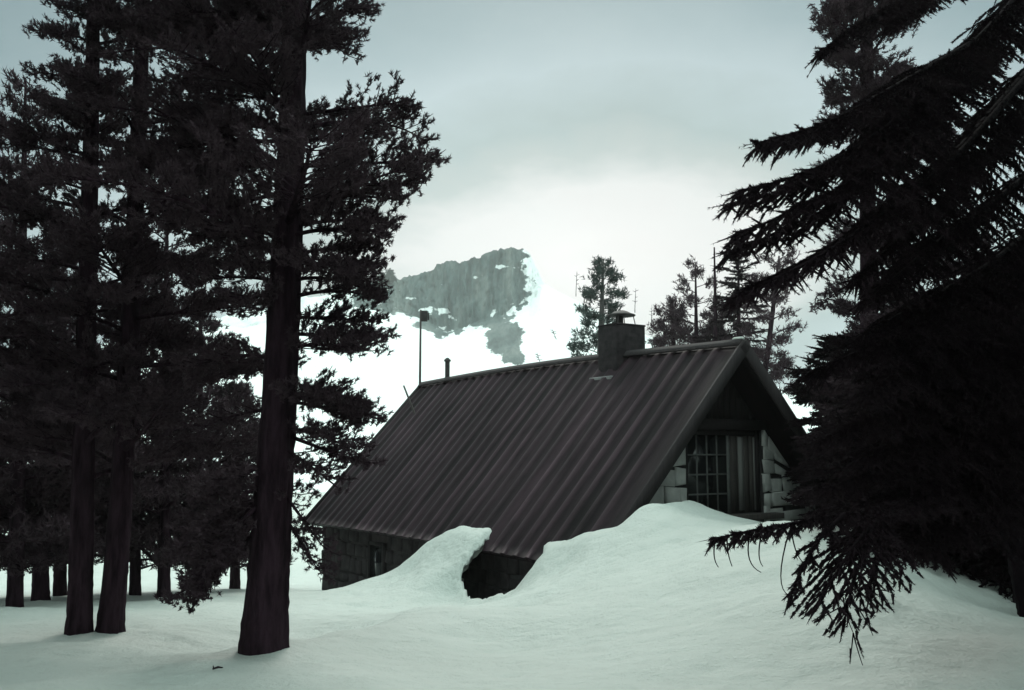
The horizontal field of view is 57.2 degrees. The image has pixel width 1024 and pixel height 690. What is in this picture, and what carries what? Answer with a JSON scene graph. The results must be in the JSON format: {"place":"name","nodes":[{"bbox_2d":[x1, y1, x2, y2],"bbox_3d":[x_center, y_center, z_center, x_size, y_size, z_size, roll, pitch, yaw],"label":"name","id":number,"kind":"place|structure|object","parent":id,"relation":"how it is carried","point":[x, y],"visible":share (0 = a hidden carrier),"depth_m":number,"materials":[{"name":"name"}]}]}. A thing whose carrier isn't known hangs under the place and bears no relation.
{"place":"outdoors","nodes":[
{"label":"outdoors","id":0,"kind":"place"},
{"bbox_2d":[7,247,817,491],"bbox_3d":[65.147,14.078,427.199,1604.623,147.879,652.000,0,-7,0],"label":"mountain","id":1,"kind":"structure","parent":0,"point":[500,308],"depth_m":397.91,"materials":[{"name":"white snow"}]},
{"bbox_2d":[385,268,397,283],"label":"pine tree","id":2,"kind":"object","parent":1,"relation":"on","point":[390,276],"visible":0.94,"depth_m":494.16,"materials":[{"name":"green plant"}]},
{"bbox_2d":[0,492,1023,689],"bbox_3d":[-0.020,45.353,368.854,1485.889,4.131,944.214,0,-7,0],"label":"snow ground","id":3,"kind":"structure","parent":0,"point":[652,596],"depth_m":9.04,"materials":[{"name":"white snow"}]},
{"bbox_2d":[0,213,110,564],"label":"pine tree","id":4,"kind":"object","parent":3,"relation":"on","point":[5,401],"visible":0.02,"depth_m":19.37,"materials":[{"name":"green plant"}]},
{"bbox_2d":[0,66,155,607],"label":"pine tree","id":5,"kind":"object","parent":3,"relation":"on","point":[56,527],"visible":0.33,"depth_m":15.78,"materials":[{"name":"green plant"}]},
{"bbox_2d":[0,302,169,600],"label":"pine tree","id":6,"kind":"object","parent":3,"relation":"on","point":[38,562],"visible":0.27,"depth_m":16.49,"materials":[{"name":"green plant"}]},
{"bbox_2d":[0,239,181,595],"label":"pine tree","id":7,"kind":"object","parent":3,"relation":"on","point":[59,582],"visible":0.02,"depth_m":20.47,"materials":[{"name":"green plant"}]},
{"bbox_2d":[0,0,257,635],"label":"pine tree","id":8,"kind":"object","parent":3,"relation":"on","point":[16,379],"visible":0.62,"depth_m":10.55,"materials":[{"name":"black plant"}]},
{"bbox_2d":[64,233,234,595],"bbox_3d":[-7.944,1.427,19.797,3.890,8.067,4.585,0,-7,0],"label":"pine tree","id":9,"kind":"object","parent":3,"relation":"on","point":[137,565],"visible":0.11,"depth_m":19.50,"materials":[{"name":"green plant"}]},
{"bbox_2d":[51,185,254,597],"bbox_3d":[-7.072,0.900,18.995,4.818,8.736,4.469,0,-7,0],"label":"pine tree","id":10,"kind":"object","parent":3,"relation":"on","point":[159,549],"visible":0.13,"depth_m":18.59,"materials":[{"name":"green plant"}]},
{"bbox_2d":[0,0,311,633],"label":"pine tree","id":11,"kind":"object","parent":3,"relation":"on","point":[124,438],"visible":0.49,"depth_m":10.49,"materials":[{"name":"black plant"}]},
{"bbox_2d":[141,313,260,578],"bbox_3d":[-7.545,2.386,21.611,4.118,6.964,4.408,-1,-7,10],"label":"pine tree","id":12,"kind":"object","parent":3,"relation":"on","point":[231,389],"visible":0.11,"depth_m":21.80,"materials":[{"name":"green plant"}]},
{"bbox_2d":[22,0,450,655],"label":"pine tree","id":13,"kind":"object","parent":3,"relation":"on","point":[224,38],"visible":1,"depth_m":8.07,"materials":[{"name":"black plant"}]},
{"bbox_2d":[186,381,298,588],"bbox_3d":[-6.914,3.604,23.799,3.573,5.556,3.352,3,-7,-25],"label":"pine tree","id":14,"kind":"object","parent":3,"relation":"on","point":[234,582],"visible":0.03,"depth_m":23.42,"materials":[{"name":"green plant"}]},
{"bbox_2d":[412,526,491,581],"bbox_3d":[-1.104,4.103,17.712,1.220,1.310,2.082,4,-8,-33],"label":"snow ledge","id":15,"kind":"object","parent":3,"relation":"on","point":[453,553],"visible":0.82,"depth_m":17.51,"materials":[{"name":"white snow"}]},
{"bbox_2d":[302,310,825,598],"bbox_3d":[0.776,3.283,21.603,7.023,7.565,12.440,4,-8,-33],"label":"stone hut","id":16,"kind":"object","parent":3,"relation":"on","point":[525,463],"visible":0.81,"depth_m":18.09,"materials":[{"name":"brown metal"}]},
{"bbox_2d":[367,541,386,578],"bbox_3d":[-3.127,5.064,21.699,0.105,1.000,0.850,4,-8,-33],"label":"window","id":17,"kind":"structure","parent":16,"relation":"in","point":[376,565],"depth_m":21.68,"materials":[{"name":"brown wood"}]},
{"bbox_2d":[403,385,414,413],"bbox_3d":[-2.419,2.394,25.393,1.101,2.617,0.060,0,-7,0],"label":"leaning pole","id":18,"kind":"object","parent":16,"relation":"attached to","point":[411,405],"visible":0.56,"depth_m":25.48,"materials":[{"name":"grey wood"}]},
{"bbox_2d":[419,310,428,383],"bbox_3d":[-2.557,0.914,27.177,0.288,3.900,0.080,0,-7,0],"label":"mast","id":19,"kind":"object","parent":16,"relation":"attached to","point":[424,316],"visible":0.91,"depth_m":27.32,"materials":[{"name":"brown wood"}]},
{"bbox_2d":[686,429,760,512],"bbox_3d":[3.826,2.316,17.166,1.916,1.520,0.100,4,-8,-33],"label":"window","id":20,"kind":"structure","parent":16,"relation":"in","point":[708,483],"depth_m":17.05,"materials":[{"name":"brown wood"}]},
{"bbox_2d":[729,436,755,512],"bbox_3d":[4.290,2.391,17.423,0.655,1.410,0.122,4,-8,-33],"label":"door","id":21,"kind":"structure","parent":16,"relation":"in","point":[742,449],"depth_m":17.40,"materials":[{"name":"grey wood"}]},
{"bbox_2d":[566,255,631,356],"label":"pine tree","id":22,"kind":"object","parent":3,"relation":"on","point":[589,293],"visible":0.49,"depth_m":46.49,"materials":[{"name":"grey plant"}]},
{"bbox_2d":[645,293,693,347],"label":"pine tree","id":23,"kind":"object","parent":3,"relation":"on","point":[671,303],"visible":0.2,"depth_m":42.21,"materials":[{"name":"green plant"}]},
{"bbox_2d":[650,255,728,346],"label":"pine tree","id":24,"kind":"object","parent":3,"relation":"on","point":[668,335],"visible":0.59,"depth_m":40.26,"materials":[{"name":"green plant"}]},
{"bbox_2d":[713,247,717,340],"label":"dead tree","id":25,"kind":"object","parent":3,"relation":"on","point":[715,327],"visible":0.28,"depth_m":39.38,"materials":[{"name":"wood"}]},
{"bbox_2d":[693,300,742,340],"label":"pine tree","id":26,"kind":"object","parent":3,"relation":"on","point":[705,317],"visible":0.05,"depth_m":41.10,"materials":[{"name":"green plant"}]},
{"bbox_2d":[689,230,791,372],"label":"fir tree","id":27,"kind":"object","parent":3,"relation":"on","point":[738,278],"visible":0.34,"depth_m":38.45,"materials":[{"name":"green plant"}]},
{"bbox_2d":[721,241,807,396],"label":"pine tree","id":28,"kind":"object","parent":3,"relation":"on","point":[777,371],"visible":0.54,"depth_m":34.17,"materials":[{"name":"green plant"}]},
{"bbox_2d":[780,329,859,517],"bbox_3d":[6.206,1.650,16.052,3.126,3.991,3.991,-2,-7,14],"label":"fir tree","id":29,"kind":"object","parent":3,"relation":"on","point":[831,346],"visible":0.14,"depth_m":16.66,"materials":[{"name":"black plant"}]},
{"bbox_2d":[699,0,1023,665],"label":"fir tree","id":30,"kind":"object","parent":3,"relation":"on","point":[953,462],"visible":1,"depth_m":6.38,"materials":[{"name":"black plant"}]},
{"bbox_2d":[828,283,916,506],"bbox_3d":[7.906,1.785,18.800,4.632,6.711,4.688,-3,-7,24],"label":"fir tree","id":31,"kind":"object","parent":3,"relation":"on","point":[893,302],"depth_m":19.20,"materials":[{"name":"green plant"}]},
{"bbox_2d":[781,305,1015,602],"bbox_3d":[5.729,1.316,12.306,4.290,4.055,4.438,-2,-7,16],"label":"fir tree","id":32,"kind":"object","parent":3,"relation":"on","point":[842,463],"visible":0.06,"depth_m":11.69,"materials":[{"name":"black plant"}]},
{"bbox_2d":[807,0,1001,422],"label":"pine tree","id":33,"kind":"object","parent":3,"relation":"on","point":[835,17],"visible":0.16,"depth_m":15.19,"materials":[{"name":"green plant"}]},
{"bbox_2d":[927,251,990,581],"bbox_3d":[7.461,1.186,14.971,4.136,5.658,4.971,0,-7,0],"label":"fir tree","id":34,"kind":"object","parent":3,"relation":"on","point":[976,259],"depth_m":15.32,"materials":[{"name":"green plant"}]},
{"bbox_2d":[946,223,1023,585],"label":"fir tree","id":35,"kind":"object","parent":3,"relation":"on","point":[978,570],"visible":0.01,"depth_m":11.58,"materials":[{"name":"green plant"}]},
{"bbox_2d":[0,0,1023,388],"label":"sky","id":36,"kind":"structure","parent":0,"point":[573,132],"materials":[{"name":"grey"}]}
]}

